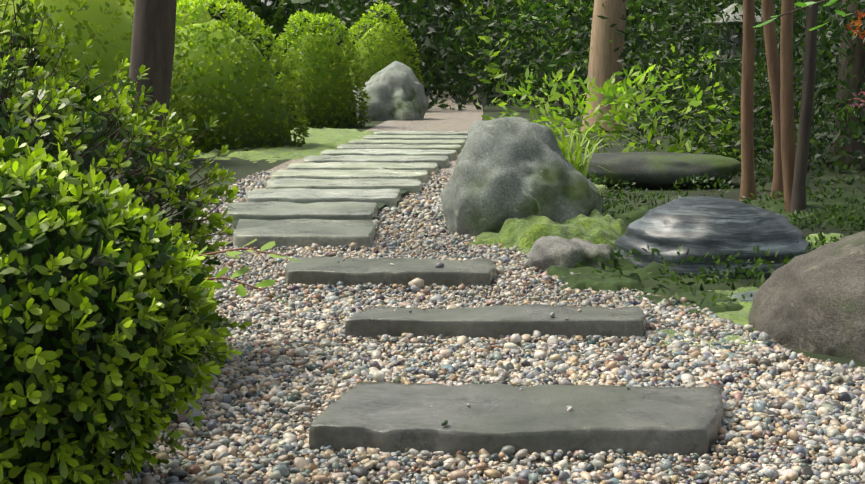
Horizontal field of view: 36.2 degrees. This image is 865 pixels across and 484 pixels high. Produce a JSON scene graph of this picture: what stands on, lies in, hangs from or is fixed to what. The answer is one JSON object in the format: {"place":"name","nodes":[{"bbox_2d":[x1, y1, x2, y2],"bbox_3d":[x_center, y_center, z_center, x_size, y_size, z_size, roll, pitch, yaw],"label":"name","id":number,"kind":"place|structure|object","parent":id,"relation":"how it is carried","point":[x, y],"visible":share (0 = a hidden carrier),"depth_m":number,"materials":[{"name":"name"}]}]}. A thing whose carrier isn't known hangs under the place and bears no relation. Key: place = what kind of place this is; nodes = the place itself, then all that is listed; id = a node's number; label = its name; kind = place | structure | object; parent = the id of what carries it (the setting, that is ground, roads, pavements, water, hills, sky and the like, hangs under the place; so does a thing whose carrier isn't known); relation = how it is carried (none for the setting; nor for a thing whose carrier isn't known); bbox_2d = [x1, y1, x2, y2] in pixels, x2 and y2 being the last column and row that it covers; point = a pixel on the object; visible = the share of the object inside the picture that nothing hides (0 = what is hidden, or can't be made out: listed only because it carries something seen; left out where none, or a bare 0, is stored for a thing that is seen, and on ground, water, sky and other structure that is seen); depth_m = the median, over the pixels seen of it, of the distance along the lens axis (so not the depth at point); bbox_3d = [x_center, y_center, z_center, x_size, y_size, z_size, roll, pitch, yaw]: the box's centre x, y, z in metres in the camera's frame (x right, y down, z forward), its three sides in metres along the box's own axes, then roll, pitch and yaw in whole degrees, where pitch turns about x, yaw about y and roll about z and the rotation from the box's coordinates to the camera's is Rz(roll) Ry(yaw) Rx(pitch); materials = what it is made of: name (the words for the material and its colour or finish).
{"place":"outdoors","nodes":[
{"label":"outdoors","id":0,"kind":"place"},
{"bbox_2d":[109,66,864,370],"bbox_3d":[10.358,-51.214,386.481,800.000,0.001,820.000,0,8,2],"label":"ground","id":1,"kind":"structure","parent":0,"point":[241,168],"depth_m":8.35,"materials":[{"name":"green plant"}]},
{"bbox_2d":[0,0,199,169],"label":"shrub","id":2,"kind":"object","parent":1,"relation":"on","point":[93,14],"depth_m":8.99,"materials":[{"name":"green plant"}]},
{"bbox_2d":[117,0,176,216],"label":"tree","id":3,"kind":"object","parent":1,"relation":"on","point":[153,37],"visible":0.46,"depth_m":5.34,"materials":[{"name":"brown wood"}]},
{"bbox_2d":[117,0,236,30],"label":"shrub","id":4,"kind":"object","parent":1,"relation":"on","point":[127,7],"depth_m":17.33,"materials":[{"name":"green plant"}]},
{"bbox_2d":[169,0,310,153],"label":"shrub","id":5,"kind":"object","parent":1,"relation":"on","point":[302,128],"depth_m":10.55,"materials":[{"name":"green plant"}]},
{"bbox_2d":[195,126,382,162],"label":"moss verge","id":6,"kind":"structure","parent":1,"relation":"on","point":[323,139],"depth_m":10.59,"materials":[{"name":"green plant"}]},
{"bbox_2d":[269,10,371,128],"bbox_3d":[-1.337,-1.428,14.912,1.287,2.371,1.016,0,8,2],"label":"shrub","id":7,"kind":"object","parent":1,"relation":"on","point":[341,28],"depth_m":14.59,"materials":[{"name":"green plant"}]},
{"bbox_2d":[342,0,424,86],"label":"shrub","id":8,"kind":"object","parent":1,"relation":"on","point":[387,8],"depth_m":19.50,"materials":[{"name":"green plant"}]},
{"bbox_2d":[353,61,428,120],"bbox_3d":[-0.598,-1.642,16.949,1.097,1.358,0.845,0,8,2],"label":"rock","id":9,"kind":"object","parent":1,"relation":"on","point":[395,90],"visible":0.46,"depth_m":16.69,"materials":[{"name":"grey stone"}]},
{"bbox_2d":[90,82,864,483],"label":"gravel bed","id":10,"kind":"object","parent":1,"relation":"on","point":[450,120],"visible":0.1,"depth_m":4.87,"materials":[{"name":"beige gravel"}]},
{"bbox_2d":[0,135,227,483],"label":"bush","id":11,"kind":"object","parent":10,"relation":"on","point":[24,169],"depth_m":1.89,"materials":[{"name":"green plant"}]},
{"bbox_2d":[0,0,252,386],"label":"bush","id":12,"kind":"object","parent":10,"relation":"on","point":[68,117],"depth_m":2.94,"materials":[{"name":"green plant"}]},
{"bbox_2d":[170,239,298,267],"bbox_3d":[-0.362,0.032,2.331,0.269,0.064,0.099,0,8,2],"label":"sprig","id":13,"kind":"object","parent":12,"relation":"attached to","point":[268,245],"depth_m":2.33,"materials":[{"name":"green plant"}]},
{"bbox_2d":[192,266,285,301],"bbox_3d":[-0.383,0.070,2.284,0.270,0.065,0.086,0,8,2],"label":"sprig","id":14,"kind":"object","parent":12,"relation":"attached to","point":[240,290],"depth_m":2.29,"materials":[{"name":"green plant"}]},
{"bbox_2d":[225,201,377,223],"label":"stepping stone","id":15,"kind":"object","parent":10,"relation":"on","point":[275,210],"visible":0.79,"depth_m":5.87,"materials":[{"name":"grey stone"}]},
{"bbox_2d":[232,219,374,250],"bbox_3d":[-0.523,-0.025,5.270,0.597,0.074,0.574,0,8,2],"label":"stepping stone","id":16,"kind":"object","parent":10,"relation":"on","point":[303,233],"visible":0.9,"depth_m":5.11,"materials":[{"name":"grey stone"}]},
{"bbox_2d":[246,188,400,208],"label":"stepping stone","id":17,"kind":"object","parent":10,"relation":"on","point":[390,197],"visible":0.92,"depth_m":6.55,"materials":[{"name":"grey stone"}]},
{"bbox_2d":[195,167,453,234],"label":"gravel pebbles","id":18,"kind":"object","parent":10,"relation":"on","point":[421,207],"visible":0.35,"depth_m":6.37,"materials":[{"name":"grey gravel"}]},
{"bbox_2d":[232,149,438,228],"bbox_3d":[-0.395,-0.571,9.261,0.964,0.001,8.298,1,8,5],"label":"path joint moss","id":19,"kind":"object","parent":10,"relation":"on","point":[235,221],"depth_m":6.31,"materials":[{"name":"green plant"}]},
{"bbox_2d":[266,178,422,195],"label":"stepping stone","id":20,"kind":"object","parent":10,"relation":"on","point":[412,186],"visible":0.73,"depth_m":7.19,"materials":[{"name":"grey stone"}]},
{"bbox_2d":[271,169,428,183],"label":"stepping stone","id":21,"kind":"object","parent":10,"relation":"on","point":[422,176],"visible":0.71,"depth_m":7.81,"materials":[{"name":"grey stone"}]},
{"bbox_2d":[287,162,438,175],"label":"stepping stone","id":22,"kind":"object","parent":10,"relation":"on","point":[430,167],"visible":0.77,"depth_m":8.45,"materials":[{"name":"grey stone"}]},
{"bbox_2d":[304,155,448,167],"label":"stepping stone","id":23,"kind":"object","parent":10,"relation":"on","point":[442,161],"visible":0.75,"depth_m":9.04,"materials":[{"name":"grey stone"}]},
{"bbox_2d":[321,149,456,160],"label":"stepping stone","id":24,"kind":"object","parent":10,"relation":"on","point":[451,155],"visible":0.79,"depth_m":9.75,"materials":[{"name":"grey stone"}]},
{"bbox_2d":[285,257,496,288],"bbox_3d":[-0.135,0.106,4.286,0.691,0.074,0.325,0,8,2],"label":"stepping stone","id":25,"kind":"object","parent":10,"relation":"on","point":[350,272],"visible":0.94,"depth_m":4.16,"materials":[{"name":"grey stone"}]},
{"bbox_2d":[336,144,461,154],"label":"stepping stone","id":26,"kind":"object","parent":10,"relation":"on","point":[402,146],"visible":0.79,"depth_m":10.45,"materials":[{"name":"grey stone"}]},
{"bbox_2d":[348,139,465,148],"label":"stepping stone","id":27,"kind":"object","parent":10,"relation":"on","point":[461,142],"visible":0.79,"depth_m":11.08,"materials":[{"name":"grey stone"}]},
{"bbox_2d":[362,135,466,140],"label":"stepping stone","id":28,"kind":"object","parent":10,"relation":"on","point":[413,137],"visible":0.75,"depth_m":11.76,"materials":[{"name":"grey stone"}]},
{"bbox_2d":[148,231,690,305],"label":"gravel pebbles","id":29,"kind":"object","parent":10,"relation":"on","point":[514,259],"visible":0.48,"depth_m":4.24,"materials":[{"name":"beige gravel"}]},
{"bbox_2d":[373,131,467,134],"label":"stepping stone","id":30,"kind":"object","parent":10,"relation":"on","point":[421,133],"visible":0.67,"depth_m":12.51,"materials":[{"name":"grey stone"}]},
{"bbox_2d":[58,256,864,483],"bbox_3d":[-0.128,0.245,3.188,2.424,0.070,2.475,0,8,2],"label":"gravel pebbles","id":31,"kind":"object","parent":10,"relation":"on","point":[568,361],"visible":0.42,"depth_m":2.81,"materials":[{"name":"gravel"}]},
{"bbox_2d":[345,304,645,341],"bbox_3d":[0.172,0.218,3.454,0.783,0.076,0.226,0,8,2],"label":"stepping stone","id":32,"kind":"object","parent":10,"relation":"on","point":[495,321],"visible":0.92,"depth_m":3.36,"materials":[{"name":"grey stone"}]},
{"bbox_2d":[309,382,722,460],"bbox_3d":[0.180,0.344,2.521,0.802,0.075,0.362,0,8,2],"label":"stepping stone","id":33,"kind":"object","parent":10,"relation":"on","point":[492,418],"visible":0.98,"depth_m":2.42,"materials":[{"name":"grey stone"}]},
{"bbox_2d":[652,329,757,355],"bbox_3d":[0.669,0.257,3.325,0.550,0.033,0.400,0,8,2],"label":"moss patch","id":34,"kind":"object","parent":10,"relation":"on","point":[671,332],"visible":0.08,"depth_m":3.34,"materials":[{"name":"green plant"}]},
{"bbox_2d":[312,0,658,110],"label":"dark trees","id":35,"kind":"object","parent":1,"relation":"on","point":[455,87],"visible":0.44,"depth_m":23.22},
{"bbox_2d":[469,232,511,248],"bbox_3d":[0.295,-0.011,5.236,0.365,0.055,0.600,0,8,2],"label":"moss edge","id":36,"kind":"object","parent":1,"relation":"on","point":[489,238],"visible":0.17,"depth_m":5.10,"materials":[{"name":"green plant"}]},
{"bbox_2d":[440,117,602,236],"bbox_3d":[0.379,-0.143,5.575,0.692,0.770,0.608,0,8,2],"label":"mossy boulder","id":37,"kind":"object","parent":1,"relation":"on","point":[505,168],"visible":0.54,"depth_m":5.34,"materials":[{"name":"grey stone"}]},
{"bbox_2d":[206,0,840,95],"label":"trees","id":38,"kind":"object","parent":1,"relation":"on","point":[277,17],"visible":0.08,"depth_m":31.07,"materials":[{"name":"green plant"}]},
{"bbox_2d":[405,123,645,176],"bbox_3d":[0.475,-0.335,6.164,0.976,0.426,1.057,6,10,40],"label":"grass clump","id":39,"kind":"object","parent":1,"relation":"on","point":[565,149],"visible":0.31,"depth_m":6.22,"materials":[{"name":"green plant"}]},
{"bbox_2d":[522,248,531,253],"bbox_3d":[0.420,0.042,4.906,0.280,0.038,0.600,0,8,2],"label":"moss edge","id":40,"kind":"object","parent":1,"relation":"on","point":[526,249],"visible":0.06,"depth_m":4.90,"materials":[{"name":"green plant"}]},
{"bbox_2d":[441,0,679,109],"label":"sparse bright trees","id":41,"kind":"object","parent":1,"relation":"on","point":[493,70],"visible":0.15,"depth_m":22.13,"materials":[{"name":"green plant"}]},
{"bbox_2d":[497,209,626,250],"bbox_3d":[0.512,-0.044,5.187,0.750,0.132,0.950,0,8,2],"label":"moss mound","id":42,"kind":"object","parent":1,"relation":"on","point":[595,226],"visible":0.5,"depth_m":5.04,"materials":[{"name":"green plant"}]},
{"bbox_2d":[525,236,615,269],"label":"pale rock","id":43,"kind":"object","parent":1,"relation":"on","point":[546,252],"visible":0.48,"depth_m":4.46,"materials":[{"name":"grey stone"}]},
{"bbox_2d":[546,265,648,293],"bbox_3d":[0.522,0.121,4.248,0.418,0.055,0.600,0,8,2],"label":"moss edge","id":44,"kind":"object","parent":1,"relation":"on","point":[586,278],"visible":0.42,"depth_m":4.18,"materials":[{"name":"green plant"}]},
{"bbox_2d":[593,182,610,198],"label":"moss clump","id":45,"kind":"object","parent":1,"relation":"on","point":[600,188],"visible":0.1,"depth_m":7.00,"materials":[{"name":"green plant"}]},
{"bbox_2d":[580,0,627,131],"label":"tree trunk","id":46,"kind":"object","parent":1,"relation":"on","point":[604,65],"visible":0.73,"depth_m":13.73,"materials":[{"name":"brown plant"}]},
{"bbox_2d":[481,44,772,158],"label":"bright shrubs","id":47,"kind":"object","parent":1,"relation":"on","point":[610,98],"visible":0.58,"depth_m":9.33,"materials":[{"name":"green plant"}]},
{"bbox_2d":[603,204,658,226],"bbox_3d":[0.965,-0.116,5.868,0.686,0.094,0.734,0,8,2],"label":"moss clump","id":48,"kind":"object","parent":1,"relation":"on","point":[636,214],"visible":0.1,"depth_m":5.70,"materials":[{"name":"green plant"}]},
{"bbox_2d":[613,249,688,277],"bbox_3d":[0.750,0.063,4.632,0.674,0.068,0.706,0,8,2],"label":"moss clump","id":49,"kind":"object","parent":1,"relation":"on","point":[653,266],"visible":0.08,"depth_m":4.42,"materials":[{"name":"green plant"}]},
{"bbox_2d":[573,152,740,188],"bbox_3d":[1.236,-0.398,7.785,1.152,0.251,0.751,0,8,2],"label":"boulder","id":50,"kind":"object","parent":1,"relation":"on","point":[653,170],"visible":0.69,"depth_m":7.49,"materials":[{"name":"grey stone"}]},
{"bbox_2d":[488,0,839,130],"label":"trees","id":51,"kind":"object","parent":1,"relation":"on","point":[637,22],"visible":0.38,"depth_m":14.95,"materials":[{"name":"green plant"}]},
{"bbox_2d":[637,286,743,314],"bbox_3d":[0.756,0.176,3.916,0.514,0.036,0.600,0,8,2],"label":"moss edge","id":52,"kind":"object","parent":1,"relation":"on","point":[699,296],"visible":0.23,"depth_m":3.89,"materials":[{"name":"green plant"}]},
{"bbox_2d":[732,291,755,301],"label":"flat stone","id":53,"kind":"object","parent":52,"relation":"on","point":[747,295],"visible":0.15,"depth_m":3.94,"materials":[{"name":"stone"}]},
{"bbox_2d":[554,161,864,306],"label":"ground cover","id":54,"kind":"object","parent":1,"relation":"on","point":[820,224],"visible":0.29,"depth_m":5.47,"materials":[{"name":"green plant"}]},
{"bbox_2d":[614,196,812,277],"bbox_3d":[0.985,0.081,4.650,0.722,0.486,0.593,0,8,2],"label":"slate rock","id":55,"kind":"object","parent":1,"relation":"on","point":[699,226],"visible":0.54,"depth_m":4.45,"materials":[{"name":"grey stone"}]},
{"bbox_2d":[709,306,754,337],"bbox_3d":[0.901,0.219,3.585,0.505,0.037,0.600,0,8,2],"label":"moss edge","id":56,"kind":"object","parent":1,"relation":"on","point":[740,316],"visible":0.02,"depth_m":3.63,"materials":[{"name":"green plant"}]},
{"bbox_2d":[708,286,757,306],"bbox_3d":[0.956,0.179,3.896,0.400,0.034,0.550,0,8,2],"label":"moss patch","id":57,"kind":"object","parent":1,"relation":"on","point":[741,290],"visible":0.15,"depth_m":4.02,"materials":[{"name":"green plant"}]},
{"bbox_2d":[702,0,768,147],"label":"stone lantern","id":58,"kind":"object","parent":1,"relation":"on","point":[719,19],"visible":0.23,"depth_m":11.18,"materials":[{"name":"grey stone"}]},
{"bbox_2d":[618,0,864,190],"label":"dark shrubs","id":59,"kind":"object","parent":1,"relation":"on","point":[761,78],"visible":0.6,"depth_m":8.93,"materials":[{"name":"green plant"}]},
{"bbox_2d":[845,10,864,44],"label":"leaves","id":60,"kind":"object","parent":59,"relation":"attached to","point":[861,15],"visible":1,"depth_m":7.36,"materials":[{"name":"orange plant"}]},
{"bbox_2d":[847,89,864,110],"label":"leaves","id":61,"kind":"object","parent":59,"relation":"on","point":[857,104],"visible":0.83,"depth_m":7.37,"materials":[{"name":"plant"}]},
{"bbox_2d":[740,0,756,201],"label":"tree trunk","id":62,"kind":"object","parent":1,"relation":"on","point":[748,186],"visible":0.92,"depth_m":6.52,"materials":[{"name":"brown plant"}]},
{"bbox_2d":[761,0,783,198],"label":"tree trunk","id":63,"kind":"object","parent":1,"relation":"on","point":[771,50],"visible":0.73,"depth_m":6.25,"materials":[{"name":"brown plant"}]},
{"bbox_2d":[780,0,795,211],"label":"tree trunk","id":64,"kind":"object","parent":1,"relation":"on","point":[788,153],"visible":0.85,"depth_m":5.95,"materials":[{"name":"brown plant"}]},
{"bbox_2d":[790,0,817,214],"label":"tree trunk","id":65,"kind":"object","parent":1,"relation":"on","point":[798,199],"visible":0.9,"depth_m":5.89,"materials":[{"name":"brown plant"}]},
{"bbox_2d":[743,192,864,230],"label":"moss bank","id":66,"kind":"structure","parent":1,"relation":"on","point":[776,207],"depth_m":6.02,"materials":[{"name":"green plant"}]},
{"bbox_2d":[748,231,864,360],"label":"boulder","id":67,"kind":"object","parent":1,"relation":"on","point":[813,301],"visible":0.62,"depth_m":3.29,"materials":[{"name":"stone"}]},
{"bbox_2d":[806,232,843,248],"bbox_3d":[1.503,0.005,4.993,0.670,0.087,0.406,0,8,2],"label":"moss clump","id":68,"kind":"object","parent":1,"relation":"on","point":[827,236],"visible":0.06,"depth_m":4.94,"materials":[{"name":"green plant"}]},
{"bbox_2d":[826,0,864,170],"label":"tree trunk","id":69,"kind":"object","parent":1,"relation":"on","point":[859,60],"visible":0.48,"depth_m":8.79,"materials":[{"name":"plant"}]},
{"bbox_2d":[246,0,822,65],"label":"sky","id":70,"kind":"structure","parent":0,"point":[268,3],"materials":[{"name":"white"}]},
{"bbox_2d":[754,0,836,26],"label":"leaves","id":71,"kind":"object","parent":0,"point":[805,4],"depth_m":3.55,"materials":[{"name":"green plant"}]},
{"bbox_2d":[809,9,864,30],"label":"leaves","id":72,"kind":"object","parent":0,"point":[840,12],"depth_m":3.66,"materials":[{"name":"green plant"}]}
]}

